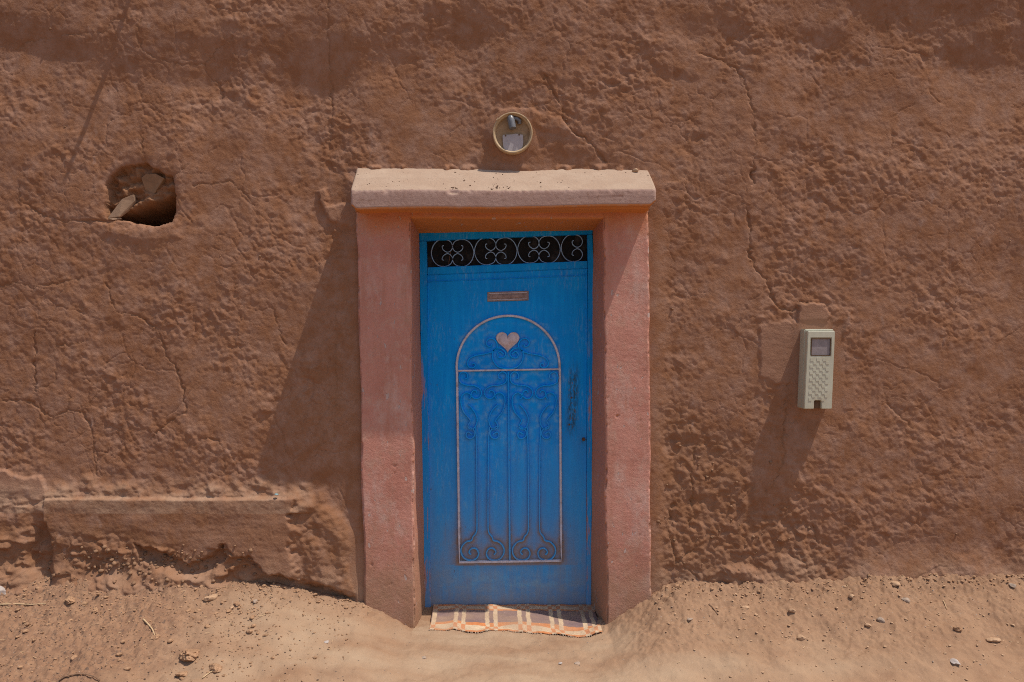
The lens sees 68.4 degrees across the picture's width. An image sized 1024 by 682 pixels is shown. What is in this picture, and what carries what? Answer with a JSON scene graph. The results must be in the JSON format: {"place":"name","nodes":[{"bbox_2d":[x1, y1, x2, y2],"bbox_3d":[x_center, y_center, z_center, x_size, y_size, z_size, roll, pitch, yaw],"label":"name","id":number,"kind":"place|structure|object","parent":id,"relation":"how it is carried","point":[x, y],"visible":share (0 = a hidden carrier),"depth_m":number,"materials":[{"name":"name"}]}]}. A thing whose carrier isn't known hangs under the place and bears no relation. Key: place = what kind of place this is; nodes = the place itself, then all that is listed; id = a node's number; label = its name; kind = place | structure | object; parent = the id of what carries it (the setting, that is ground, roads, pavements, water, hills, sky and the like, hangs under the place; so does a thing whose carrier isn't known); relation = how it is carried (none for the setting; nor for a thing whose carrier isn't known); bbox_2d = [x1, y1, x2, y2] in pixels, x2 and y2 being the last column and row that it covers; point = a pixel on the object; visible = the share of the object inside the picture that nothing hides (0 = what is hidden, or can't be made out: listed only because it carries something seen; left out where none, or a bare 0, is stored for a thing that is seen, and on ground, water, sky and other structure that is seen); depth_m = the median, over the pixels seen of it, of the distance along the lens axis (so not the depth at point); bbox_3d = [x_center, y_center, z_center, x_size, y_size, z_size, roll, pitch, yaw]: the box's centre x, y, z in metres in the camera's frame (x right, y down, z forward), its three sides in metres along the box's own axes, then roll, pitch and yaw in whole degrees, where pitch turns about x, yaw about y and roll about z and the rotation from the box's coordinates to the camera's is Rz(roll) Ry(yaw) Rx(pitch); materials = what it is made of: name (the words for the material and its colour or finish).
{"place":"outdoors","nodes":[
{"label":"outdoors","id":0,"kind":"place"},
{"bbox_2d":[0,573,1023,681],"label":"ground","id":1,"kind":"structure","parent":0,"point":[634,640],"depth_m":3.65,"materials":[{"name":"brown soil"}]},
{"bbox_2d":[0,586,5,594],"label":"stone","id":2,"kind":"object","parent":1,"relation":"on","point":[2,590],"visible":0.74,"depth_m":3.87,"materials":[{"name":"white stone"}]},
{"bbox_2d":[0,603,45,604],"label":"straw","id":3,"kind":"object","parent":1,"relation":"on","point":[21,604],"visible":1,"depth_m":3.80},
{"bbox_2d":[65,596,75,604],"bbox_3d":[-2.243,1.322,3.829,0.057,0.049,0.091,0,0,-28],"label":"dirt clod","id":4,"kind":"object","parent":1,"relation":"on","point":[69,600],"visible":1,"depth_m":3.80,"materials":[{"name":"brown soil"}]},
{"bbox_2d":[58,673,99,680],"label":"twig","id":5,"kind":"object","parent":1,"relation":"on","point":[78,674],"visible":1,"depth_m":3.37,"materials":[{"name":"beige wood"}]},
{"bbox_2d":[92,607,98,613],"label":"dirt clod","id":6,"kind":"object","parent":1,"relation":"on","point":[95,610],"visible":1,"depth_m":3.75,"materials":[{"name":"brown soil"}]},
{"bbox_2d":[143,618,154,634],"bbox_3d":[-1.758,1.388,3.656,0.141,0.052,0.015,0,0,42],"label":"straw","id":7,"kind":"object","parent":1,"relation":"on","point":[146,622],"visible":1,"depth_m":3.67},
{"bbox_2d":[149,634,160,639],"bbox_3d":[-1.709,1.421,3.599,0.048,0.034,0.042,0,0,21],"label":"dirt clod","id":8,"kind":"object","parent":1,"relation":"on","point":[155,637],"visible":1,"depth_m":3.59,"materials":[{"name":"brown soil"}]},
{"bbox_2d":[175,671,187,676],"bbox_3d":[-1.499,1.515,3.416,0.052,0.031,0.046,0,0,-16],"label":"dirt clod","id":9,"kind":"object","parent":1,"relation":"on","point":[182,674],"visible":1,"depth_m":3.41,"materials":[{"name":"brown soil"}]},
{"bbox_2d":[0,577,368,681],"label":"dirt crumbs","id":10,"kind":"object","parent":1,"relation":"on","point":[55,658],"visible":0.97,"depth_m":3.69,"materials":[{"name":"brown soil"}]},
{"bbox_2d":[179,649,199,661],"bbox_3d":[-1.505,1.466,3.521,0.103,0.067,0.094,0,0,40],"label":"dirt clod","id":11,"kind":"object","parent":1,"relation":"on","point":[187,655],"visible":0.99,"depth_m":3.49,"materials":[{"name":"brown soil"}]},
{"bbox_2d":[203,594,217,600],"bbox_3d":[-1.541,1.316,3.859,0.040,0.028,0.078,0,0,38],"label":"stone","id":12,"kind":"object","parent":1,"relation":"on","point":[211,597],"visible":1,"depth_m":3.84,"materials":[{"name":"beige stone"}]},
{"bbox_2d":[209,663,221,672],"bbox_3d":[-1.352,1.490,3.425,0.070,0.039,0.059,0,0,0],"label":"dirt clod","id":13,"kind":"object","parent":1,"relation":"on","point":[215,667],"visible":1,"depth_m":3.42,"materials":[{"name":"brown soil"}]},
{"bbox_2d":[0,576,1017,681],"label":"chaff","id":14,"kind":"object","parent":1,"relation":"on","point":[370,611],"visible":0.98,"depth_m":3.75,"materials":[{"name":"plant"}]},
{"bbox_2d":[0,0,1023,627],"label":"mud wall","id":15,"kind":"structure","parent":1,"relation":"on","point":[210,348],"depth_m":4.00,"materials":[{"name":"soil"}]},
{"bbox_2d":[108,195,135,218],"bbox_3d":[-2.085,-0.718,4.024,0.137,0.133,0.028,0,0,-16],"label":"plaster shard","id":16,"kind":"object","parent":15,"relation":"on","point":[123,206],"visible":1,"depth_m":4.02,"materials":[{"name":"brown paint"}]},
{"bbox_2d":[142,174,165,192],"bbox_3d":[-1.923,-0.835,4.057,0.124,0.123,0.059,0,0,6],"label":"plaster shard","id":17,"kind":"object","parent":15,"relation":"attached to","point":[153,183],"visible":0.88,"depth_m":4.04,"materials":[{"name":"paint"}]},
{"bbox_2d":[419,230,592,606],"bbox_3d":[-0.032,0.422,4.250,0.976,2.161,0.071,0,0,0],"label":"door frame","id":18,"kind":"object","parent":15,"relation":"attached to","point":[506,318],"depth_m":4.24,"materials":[{"name":"paint"}]},
{"bbox_2d":[427,268,586,605],"bbox_3d":[-0.027,0.545,4.227,0.898,1.908,0.025,0,0,0],"label":"door leaf","id":19,"kind":"structure","parent":18,"relation":"in","point":[507,351],"depth_m":4.23,"materials":[{"name":"blue paint"}]},
{"bbox_2d":[493,112,532,154],"bbox_3d":[0.003,-1.097,3.979,0.211,0.217,0.066,0,0,0],"label":"wall lamp","id":20,"kind":"object","parent":15,"relation":"attached to","point":[512,133],"visible":1,"depth_m":3.98,"materials":[{"name":"plastic"}]},
{"bbox_2d":[797,329,834,408],"bbox_3d":[1.599,0.145,3.960,0.170,0.416,0.120,0,0,0],"label":"meter box","id":21,"kind":"object","parent":15,"relation":"attached to","point":[816,365],"visible":1,"depth_m":3.90,"materials":[{"name":"beige plastic"}]},
{"bbox_2d":[13,593,1010,681],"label":"path grit","id":22,"kind":"object","parent":1,"relation":"on","point":[548,653],"visible":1,"depth_m":3.58,"materials":[{"name":"brown stone"}]},
{"bbox_2d":[429,604,602,637],"bbox_3d":[0.014,1.503,4.047,0.909,0.061,0.352,0,0,0],"label":"doormat","id":23,"kind":"object","parent":1,"relation":"on","point":[578,620],"visible":1,"depth_m":4.06,"materials":[{"name":"fabric"}]},
{"bbox_2d":[14,573,1023,610],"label":"wall foot crumbs","id":24,"kind":"object","parent":1,"relation":"on","point":[666,588],"depth_m":3.94,"materials":[{"name":"brown soil"}]},
{"bbox_2d":[15,575,1023,679],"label":"crumbled clods","id":25,"kind":"object","parent":1,"relation":"on","point":[236,603],"visible":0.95,"depth_m":3.78,"materials":[{"name":"brown soil"}]},
{"bbox_2d":[797,634,805,640],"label":"stone","id":26,"kind":"object","parent":1,"relation":"on","point":[800,637],"visible":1,"depth_m":3.62,"materials":[{"name":"brown stone"}]},
{"bbox_2d":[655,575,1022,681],"bbox_3d":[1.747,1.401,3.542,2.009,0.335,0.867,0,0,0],"label":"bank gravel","id":27,"kind":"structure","parent":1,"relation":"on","point":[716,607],"depth_m":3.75,"materials":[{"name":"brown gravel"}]},
{"bbox_2d":[876,617,884,622],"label":"stone","id":28,"kind":"object","parent":1,"relation":"on","point":[880,619],"visible":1,"depth_m":3.69,"materials":[{"name":"grey stone"}]},
{"bbox_2d":[890,581,899,586],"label":"stone","id":29,"kind":"object","parent":1,"relation":"on","point":[895,583],"visible":1,"depth_m":3.92,"materials":[{"name":"beige stone"}]},
{"bbox_2d":[950,658,960,664],"bbox_3d":[2.033,1.474,3.462,0.044,0.027,0.054,0,0,17],"label":"stone","id":30,"kind":"object","parent":1,"relation":"on","point":[954,661],"visible":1,"depth_m":3.45,"materials":[{"name":"grey stone"}]},
{"bbox_2d":[953,626,962,631],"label":"dirt clod","id":31,"kind":"object","parent":1,"relation":"on","point":[957,628],"visible":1,"depth_m":3.62,"materials":[{"name":"brown soil"}]},
{"bbox_2d":[985,637,1001,641],"bbox_3d":[2.301,1.431,3.606,0.075,0.026,0.049,0,0,0],"label":"stone","id":32,"kind":"object","parent":1,"relation":"on","point":[993,639],"visible":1,"depth_m":3.59,"materials":[{"name":"brown stone"}]}
]}

